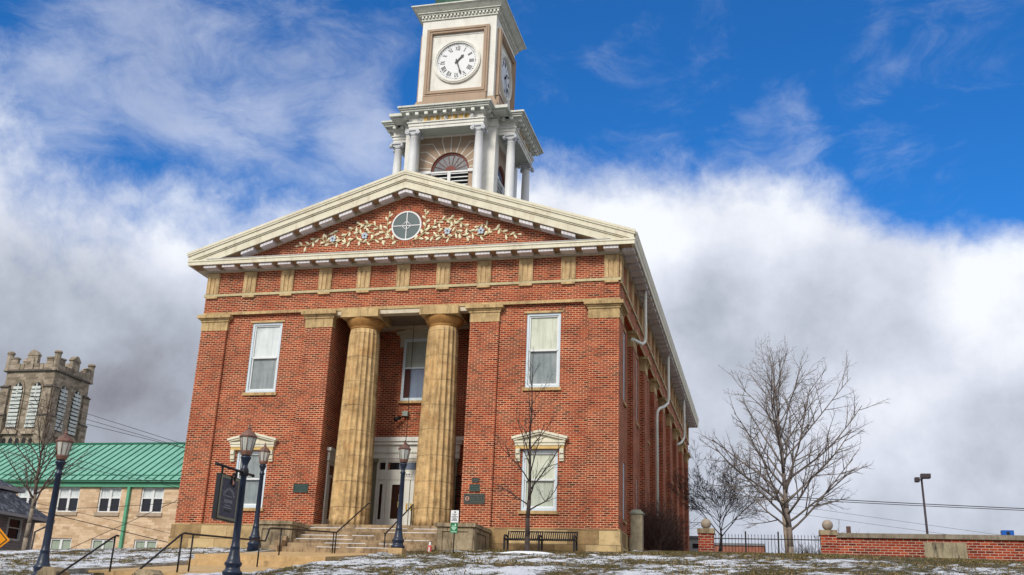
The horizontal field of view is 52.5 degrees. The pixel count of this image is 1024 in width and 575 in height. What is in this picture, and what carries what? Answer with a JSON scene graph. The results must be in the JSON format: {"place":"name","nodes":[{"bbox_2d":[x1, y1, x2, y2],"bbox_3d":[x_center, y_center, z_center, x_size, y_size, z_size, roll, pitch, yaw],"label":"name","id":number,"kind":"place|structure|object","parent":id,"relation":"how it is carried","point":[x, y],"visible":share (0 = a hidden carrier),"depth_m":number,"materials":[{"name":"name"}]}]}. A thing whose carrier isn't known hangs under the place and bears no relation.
{"place":"outdoors","nodes":[
{"label":"outdoors","id":0,"kind":"place"},
{"bbox_2d":[3,451,178,487],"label":"overhead wire","id":1,"kind":"object","parent":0,"point":[104,472],"visible":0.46,"depth_m":71.29,"materials":[{"name":"black metal"}]},
{"bbox_2d":[3,441,179,485],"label":"overhead wire","id":2,"kind":"object","parent":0,"point":[91,463],"visible":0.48,"depth_m":71.80,"materials":[{"name":"black metal"}]},
{"bbox_2d":[2,403,182,447],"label":"overhead wire","id":3,"kind":"object","parent":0,"point":[95,426],"visible":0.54,"depth_m":72.73,"materials":[{"name":"black metal"}]},
{"bbox_2d":[1,394,184,447],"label":"overhead wire","id":4,"kind":"object","parent":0,"point":[94,421],"visible":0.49,"depth_m":72.78,"materials":[{"name":"black metal"}]},
{"bbox_2d":[1,386,184,444],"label":"overhead wire","id":5,"kind":"object","parent":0,"point":[95,416],"visible":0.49,"depth_m":72.99,"materials":[{"name":"black metal"}]},
{"bbox_2d":[24,500,167,532],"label":"overhead wire","id":6,"kind":"object","parent":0,"point":[100,517],"visible":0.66,"depth_m":70.29,"materials":[{"name":"black metal"}]},
{"bbox_2d":[40,511,167,542],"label":"overhead wire","id":7,"kind":"object","parent":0,"point":[107,527],"visible":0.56,"depth_m":70.00,"materials":[{"name":"black metal"}]},
{"bbox_2d":[57,502,176,508],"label":"overhead wire","id":8,"kind":"object","parent":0,"point":[114,506],"visible":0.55,"depth_m":70.38,"materials":[{"name":"black metal"}]},
{"bbox_2d":[69,500,177,548],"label":"overhead wire","id":9,"kind":"object","parent":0,"point":[123,524],"visible":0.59,"depth_m":69.81,"materials":[{"name":"black metal"}]},
{"bbox_2d":[0,547,1023,574],"bbox_3d":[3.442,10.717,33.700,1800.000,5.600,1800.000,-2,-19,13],"label":"ground","id":10,"kind":"structure","parent":0,"point":[537,569],"depth_m":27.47,"materials":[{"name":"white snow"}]},
{"bbox_2d":[0,529,9,546],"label":"warning sign","id":11,"kind":"object","parent":10,"relation":"on","point":[4,538],"visible":1,"depth_m":15.70,"materials":[{"name":"orange metal"}]},
{"bbox_2d":[0,480,54,549],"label":"grey house","id":12,"kind":"structure","parent":10,"relation":"on","point":[14,511],"depth_m":49.70,"materials":[{"name":"grey"}]},
{"bbox_2d":[5,517,22,540],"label":"window","id":13,"kind":"structure","parent":12,"relation":"in","point":[13,529],"depth_m":49.38,"materials":[{"name":"grey glass"}]},
{"bbox_2d":[0,350,95,442],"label":"church tower","id":14,"kind":"structure","parent":10,"relation":"on","point":[31,375],"depth_m":107.52,"materials":[{"name":"stone"}]},
{"bbox_2d":[1,378,24,433],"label":"belfry window","id":15,"kind":"structure","parent":14,"relation":"in","point":[14,413],"depth_m":106.79,"materials":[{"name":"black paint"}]},
{"bbox_2d":[19,378,43,433],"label":"belfry window","id":16,"kind":"structure","parent":14,"relation":"in","point":[36,388],"depth_m":106.35,"materials":[{"name":"white paint"}]},
{"bbox_2d":[54,382,68,437],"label":"belfry window","id":17,"kind":"structure","parent":14,"relation":"in","point":[63,385],"depth_m":107.73,"materials":[{"name":"white paint"}]},
{"bbox_2d":[67,387,81,442],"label":"belfry window","id":18,"kind":"structure","parent":14,"relation":"in","point":[76,397],"depth_m":109.75,"materials":[{"name":"white paint"}]},
{"bbox_2d":[0,374,96,550],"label":"bare tree","id":19,"kind":"object","parent":10,"relation":"on","point":[34,499],"visible":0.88,"depth_m":38.53,"materials":[{"name":"brown plant"}]},
{"bbox_2d":[31,429,73,574],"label":"street lamp","id":20,"kind":"object","parent":10,"relation":"on","point":[64,442],"visible":0.93,"depth_m":23.57,"materials":[{"name":"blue metal"}]},
{"bbox_2d":[37,567,69,574],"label":"stone newel","id":21,"kind":"object","parent":10,"relation":"on","point":[49,570],"visible":1,"depth_m":22.70,"materials":[{"name":"beige stone"}]},
{"bbox_2d":[0,442,185,549],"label":"stone building","id":22,"kind":"structure","parent":10,"relation":"on","point":[84,491],"depth_m":82.27,"materials":[{"name":"beige stone"}]},
{"bbox_2d":[18,487,39,507],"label":"window","id":23,"kind":"structure","parent":22,"relation":"in","point":[25,496],"depth_m":83.92,"materials":[{"name":"white glass"}]},
{"bbox_2d":[50,538,71,548],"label":"window","id":24,"kind":"structure","parent":22,"relation":"in","point":[56,543],"depth_m":81.80,"materials":[{"name":"white glass"}]},
{"bbox_2d":[55,487,80,515],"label":"window","id":25,"kind":"structure","parent":22,"relation":"in","point":[68,497],"depth_m":82.88,"materials":[{"name":"white glass"}]},
{"bbox_2d":[91,539,113,548],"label":"window","id":26,"kind":"structure","parent":22,"relation":"in","point":[95,542],"depth_m":80.95,"materials":[{"name":"white glass"}]},
{"bbox_2d":[94,487,121,515],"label":"window","id":27,"kind":"structure","parent":22,"relation":"in","point":[109,497],"depth_m":82.00,"materials":[{"name":"white glass"}]},
{"bbox_2d":[134,540,156,547],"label":"window","id":28,"kind":"structure","parent":22,"relation":"in","point":[138,543],"depth_m":80.08,"materials":[{"name":"white glass"}]},
{"bbox_2d":[136,487,164,516],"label":"window","id":29,"kind":"structure","parent":22,"relation":"in","point":[150,495],"depth_m":81.14,"materials":[{"name":"white paint"}]},
{"bbox_2d":[110,571,184,574],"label":"stairs","id":30,"kind":"structure","parent":10,"relation":"on","point":[129,573],"depth_m":24.42,"materials":[{"name":"beige stone"}]},
{"bbox_2d":[56,535,119,574],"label":"handrail","id":31,"kind":"object","parent":30,"relation":"on","point":[87,554],"visible":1,"depth_m":24.07,"materials":[{"name":"black metal"}]},
{"bbox_2d":[133,569,163,574],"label":"stone newel","id":32,"kind":"object","parent":10,"relation":"on","point":[147,572],"visible":1,"depth_m":22.17,"materials":[{"name":"beige stone"}]},
{"bbox_2d":[67,549,275,573],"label":"curb wall","id":33,"kind":"structure","parent":10,"relation":"on","point":[76,570],"depth_m":26.13,"materials":[{"name":"concrete"}]},
{"bbox_2d":[88,552,373,574],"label":"walkway","id":34,"kind":"structure","parent":10,"relation":"on","point":[208,563],"depth_m":28.53,"materials":[{"name":"beige concrete"}]},
{"bbox_2d":[132,503,370,574],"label":"handrail","id":35,"kind":"object","parent":34,"relation":"on","point":[165,547],"visible":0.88,"depth_m":27.39,"materials":[{"name":"black metal"}]},
{"bbox_2d":[222,424,256,574],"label":"street lamp","id":36,"kind":"object","parent":10,"relation":"on","point":[233,563],"visible":0.98,"depth_m":23.21,"materials":[{"name":"blue metal"}]},
{"bbox_2d":[211,462,254,522],"bbox_3d":[-6.182,4.579,22.980,0.206,1.220,1.750,-2,-19,13],"label":"hanging sign","id":37,"kind":"object","parent":36,"relation":"hanging from","point":[225,500],"visible":1,"depth_m":22.62,"materials":[{"name":"black metal"}]},
{"bbox_2d":[247,442,270,551],"bbox_3d":[-8.335,6.922,34.242,0.430,3.650,0.430,-2,-19,13],"label":"street lamp","id":38,"kind":"object","parent":10,"relation":"on","point":[264,452],"visible":0.91,"depth_m":34.14,"materials":[{"name":"blue metal"}]},
{"bbox_2d":[388,548,406,553],"bbox_3d":[-3.520,8.132,31.809,0.450,0.260,0.440,-2,-19,13],"label":"lamp footing","id":39,"kind":"object","parent":10,"relation":"on","point":[397,550],"visible":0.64,"depth_m":31.63,"materials":[{"name":"beige concrete"}]},
{"bbox_2d":[391,440,410,547],"bbox_3d":[-3.452,6.546,32.346,0.430,3.650,0.430,-2,-19,13],"label":"street lamp","id":40,"kind":"object","parent":39,"relation":"on","point":[404,449],"visible":0.97,"depth_m":32.30,"materials":[{"name":"blue metal"}]},
{"bbox_2d":[427,542,431,551],"bbox_3d":[-2.614,8.273,32.976,0.130,0.370,0.133,-2,-19,13],"label":"marker bottle","id":41,"kind":"object","parent":10,"relation":"on","point":[429,547],"visible":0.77,"depth_m":32.93,"materials":[{"name":"white paint"}]},
{"bbox_2d":[167,0,698,552],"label":"courthouse","id":42,"kind":"structure","parent":10,"relation":"on","point":[465,264],"depth_m":39.08,"materials":[{"name":"red brick"}]},
{"bbox_2d":[227,433,278,510],"bbox_3d":[-9.704,6.823,38.488,2.000,2.880,0.440,-2,-19,13],"label":"window","id":43,"kind":"structure","parent":42,"relation":"in","point":[251,490],"depth_m":38.57,"materials":[{"name":"white paint"}]},
{"bbox_2d":[242,320,284,395],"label":"window","id":44,"kind":"structure","parent":42,"relation":"in","point":[266,335],"depth_m":40.02,"materials":[{"name":"white glass"}]},
{"bbox_2d":[293,484,308,491],"bbox_3d":[-7.670,7.280,37.682,0.570,0.310,0.041,-2,-19,13],"label":"plaque","id":45,"kind":"object","parent":42,"relation":"attached to","point":[300,487],"visible":1,"depth_m":37.67,"materials":[{"name":"green metal"}]},
{"bbox_2d":[322,447,335,523],"bbox_3d":[-6.658,7.587,38.922,0.160,2.920,1.660,-2,-19,13],"label":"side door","id":46,"kind":"structure","parent":42,"relation":"in","point":[331,455],"depth_m":38.56,"materials":[{"name":"glass"}]},
{"bbox_2d":[380,463,385,469],"bbox_3d":[-4.936,6.854,39.799,0.200,0.280,0.040,-2,-19,13],"label":"transom window","id":47,"kind":"structure","parent":42,"relation":"in","point":[383,465],"depth_m":39.78,"materials":[{"name":"black glass"}]},
{"bbox_2d":[384,480,410,524],"bbox_3d":[-4.341,8.158,39.167,0.925,1.770,0.090,-2,-19,13],"label":"door","id":48,"kind":"structure","parent":42,"relation":"in","point":[393,486],"depth_m":39.20,"materials":[{"name":"white wood"}]},
{"bbox_2d":[384,504,413,547],"bbox_3d":[-3.806,8.089,35.258,0.048,1.933,2.918,-2,-19,13],"label":"handrail","id":49,"kind":"object","parent":42,"relation":"attached to","point":[396,522],"visible":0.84,"depth_m":34.91,"materials":[{"name":"black metal"}]},
{"bbox_2d":[394,411,409,420],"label":"security camera","id":50,"kind":"object","parent":42,"relation":"attached to","point":[404,413],"visible":0.99,"depth_m":40.09,"materials":[{"name":"white paint"}]},
{"bbox_2d":[390,462,415,469],"bbox_3d":[-3.818,6.808,39.533,1.740,0.280,0.040,-2,-19,13],"label":"transom window","id":51,"kind":"structure","parent":42,"relation":"in","point":[393,466],"depth_m":39.65,"materials":[{"name":"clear glass"}]},
{"bbox_2d":[399,463,414,468],"bbox_3d":[-3.994,6.807,39.552,0.650,0.240,0.005,-2,-19,13],"label":"transom window","id":52,"kind":"structure","parent":42,"relation":"in","point":[409,465],"depth_m":39.53,"materials":[{"name":"grey glass"}]},
{"bbox_2d":[388,206,426,245],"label":"round window","id":53,"kind":"structure","parent":42,"relation":"in","point":[406,222],"depth_m":40.17,"materials":[{"name":"grey glass"}]},
{"bbox_2d":[406,329,413,446],"bbox_3d":[-3.924,3.978,39.709,0.320,5.340,0.277,-2,-19,13],"label":"hanging lantern","id":54,"kind":"object","parent":42,"relation":"hanging from","point":[409,387],"visible":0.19,"depth_m":39.73,"materials":[{"name":"black metal"}]},
{"bbox_2d":[408,480,414,524],"bbox_3d":[-3.413,8.120,38.946,0.925,1.770,0.090,-2,-19,13],"label":"door","id":55,"kind":"structure","parent":42,"relation":"in","point":[412,481],"depth_m":39.09,"materials":[{"name":"white wood"}]},
{"bbox_2d":[397,329,428,403],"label":"window","id":56,"kind":"structure","parent":42,"relation":"in","point":[419,342],"depth_m":40.86,"materials":[{"name":"grey glass"}]},
{"bbox_2d":[454,476,461,522],"bbox_3d":[-1.933,7.998,38.321,0.410,2.090,0.050,-2,-19,13],"label":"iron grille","id":57,"kind":"object","parent":42,"relation":"attached to","point":[457,489],"visible":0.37,"depth_m":38.46,"materials":[{"name":"black metal"}]},
{"bbox_2d":[464,494,484,503],"bbox_3d":[-1.312,7.333,36.054,0.740,0.340,0.049,-2,-19,13],"label":"plaque","id":58,"kind":"object","parent":42,"relation":"attached to","point":[474,498],"visible":1,"depth_m":36.04,"materials":[{"name":"grey metal"}]},
{"bbox_2d":[469,484,479,490],"bbox_3d":[-1.302,6.975,36.181,0.370,0.240,0.041,-2,-19,13],"label":"plaque","id":59,"kind":"object","parent":42,"relation":"attached to","point":[474,487],"visible":1,"depth_m":36.17,"materials":[{"name":"green metal"}]},
{"bbox_2d":[511,429,568,513],"bbox_3d":[0.949,6.384,35.951,2.000,2.880,0.440,-2,-19,13],"label":"window","id":60,"kind":"structure","parent":42,"relation":"in","point":[546,482],"depth_m":36.02,"materials":[{"name":"white paint"}]},
{"bbox_2d":[522,310,563,390],"bbox_3d":[1.132,2.280,37.430,1.440,2.970,0.270,-2,-19,13],"label":"window","id":61,"kind":"structure","parent":42,"relation":"in","point":[543,327],"depth_m":37.50,"materials":[{"name":"white glass"}]},
{"bbox_2d":[623,326,626,407],"bbox_3d":[4.104,2.922,38.976,0.270,2.970,1.440,-2,-19,13],"label":"window","id":62,"kind":"structure","parent":42,"relation":"in","point":[624,403],"depth_m":39.50,"materials":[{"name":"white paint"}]},
{"bbox_2d":[623,463,626,524],"bbox_3d":[3.928,7.370,37.468,0.270,2.210,1.400,-2,-19,13],"label":"window","id":63,"kind":"structure","parent":42,"relation":"in","point":[624,522],"depth_m":37.90,"materials":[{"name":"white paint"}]},
{"bbox_2d":[636,354,639,427],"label":"window","id":64,"kind":"structure","parent":42,"relation":"in","point":[638,426],"depth_m":43.07,"materials":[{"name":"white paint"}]},
{"bbox_2d":[450,510,458,553],"bbox_3d":[-1.774,7.483,31.779,0.250,1.300,0.057,-2,-19,13],"label":"sign post","id":65,"kind":"object","parent":10,"relation":"on","point":[454,520],"visible":1,"depth_m":31.85,"materials":[{"name":"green metal"}]},
{"bbox_2d":[488,356,563,550],"bbox_3d":[0.374,5.267,33.199,2.700,7.005,2.468,-2,-19,13],"label":"bare tree","id":66,"kind":"object","parent":10,"relation":"on","point":[527,530],"visible":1,"depth_m":32.98,"materials":[{"name":"brown plant"}]},
{"bbox_2d":[501,551,552,553],"bbox_3d":[0.457,8.180,31.883,2.033,0.193,0.969,-2,-19,13],"label":"snow patch","id":67,"kind":"object","parent":10,"relation":"on","point":[530,552],"visible":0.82,"depth_m":31.71,"materials":[{"name":"white snow"}]},
{"bbox_2d":[503,530,577,550],"bbox_3d":[0.946,8.306,34.093,2.380,0.669,0.715,-2,-19,13],"label":"park bench","id":68,"kind":"object","parent":10,"relation":"on","point":[538,539],"visible":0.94,"depth_m":34.16,"materials":[{"name":"black metal"}]},
{"bbox_2d":[629,509,644,550],"bbox_3d":[4.393,8.716,36.445,0.480,1.820,0.480,-2,-19,13],"label":"gate post","id":69,"kind":"object","parent":10,"relation":"on","point":[637,529],"visible":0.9,"depth_m":36.34,"materials":[{"name":"stone"}]},
{"bbox_2d":[637,490,705,551],"bbox_3d":[6.483,10.079,43.179,3.576,2.554,10.933,-2,-19,13],"label":"shrub","id":70,"kind":"object","parent":10,"relation":"on","point":[661,534],"visible":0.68,"depth_m":39.85,"materials":[{"name":"brown plant"}]},
{"bbox_2d":[689,536,698,550],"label":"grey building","id":71,"kind":"structure","parent":10,"relation":"on","point":[694,542],"depth_m":72.42,"materials":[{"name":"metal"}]},
{"bbox_2d":[697,518,714,551],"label":"brick pillar","id":72,"kind":"structure","parent":10,"relation":"on","point":[706,533],"depth_m":38.68,"materials":[{"name":"red brick"}]},
{"bbox_2d":[665,439,780,551],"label":"bare tree","id":73,"kind":"object","parent":10,"relation":"on","point":[701,497],"visible":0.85,"depth_m":53.47,"materials":[{"name":"brown plant"}]},
{"bbox_2d":[714,543,765,552],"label":"brick building","id":74,"kind":"structure","parent":10,"relation":"on","point":[741,547],"depth_m":90.65,"materials":[{"name":"red brick"}]},
{"bbox_2d":[714,531,819,553],"bbox_3d":[9.404,9.587,38.306,3.810,1.140,0.060,-2,-19,13],"label":"iron fence","id":75,"kind":"object","parent":10,"relation":"on","point":[771,539],"visible":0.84,"depth_m":38.34,"materials":[{"name":"black metal"}]},
{"bbox_2d":[781,497,787,552],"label":"utility pole","id":76,"kind":"object","parent":10,"relation":"on","point":[784,531],"visible":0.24,"depth_m":71.20,"materials":[{"name":"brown wood"}]},
{"bbox_2d":[696,331,889,553],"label":"bare tree","id":77,"kind":"object","parent":10,"relation":"on","point":[785,512],"visible":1,"depth_m":43.22,"materials":[{"name":"beige plant"}]},
{"bbox_2d":[774,541,820,553],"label":"shrub","id":78,"kind":"object","parent":10,"relation":"on","point":[801,548],"visible":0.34,"depth_m":48.05,"materials":[{"name":"brown plant"}]},
{"bbox_2d":[819,520,837,553],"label":"brick pillar","id":79,"kind":"structure","parent":10,"relation":"on","point":[828,539],"depth_m":37.66,"materials":[{"name":"red brick"}]},
{"bbox_2d":[846,526,850,532],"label":"chimney stack","id":80,"kind":"object","parent":10,"relation":"on","point":[848,529],"visible":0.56,"depth_m":79.75,"materials":[{"name":"brick"}]},
{"bbox_2d":[914,473,930,533],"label":"parking lamp","id":81,"kind":"object","parent":10,"relation":"on","point":[922,477],"visible":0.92,"depth_m":60.51,"materials":[{"name":"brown metal"}]},
{"bbox_2d":[837,533,1023,560],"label":"garden wall","id":82,"kind":"structure","parent":10,"relation":"on","point":[999,547],"depth_m":36.83,"materials":[{"name":"red brick"}]},
{"bbox_2d":[1000,530,1013,534],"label":"blue sign","id":83,"kind":"object","parent":10,"relation":"on","point":[1006,532],"visible":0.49,"depth_m":42.71,"materials":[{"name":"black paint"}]},
{"bbox_2d":[0,0,1023,553],"label":"sky","id":84,"kind":"structure","parent":0,"point":[833,177],"materials":[{"name":"blue"}]},
{"bbox_2d":[795,513,941,533],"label":"overhead wire","id":85,"kind":"object","parent":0,"point":[867,523],"visible":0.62,"depth_m":74.82,"materials":[{"name":"black metal"}]},
{"bbox_2d":[791,505,997,534],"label":"overhead wire","id":86,"kind":"object","parent":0,"point":[902,521],"visible":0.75,"depth_m":74.38,"materials":[{"name":"black metal"}]},
{"bbox_2d":[793,497,1023,508],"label":"overhead wire","id":87,"kind":"object","parent":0,"point":[917,503],"visible":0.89,"depth_m":74.51,"materials":[{"name":"black metal"}]},
{"bbox_2d":[793,499,1023,510],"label":"overhead wire","id":88,"kind":"object","parent":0,"point":[917,505],"visible":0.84,"depth_m":74.46,"materials":[{"name":"black metal"}]}
]}

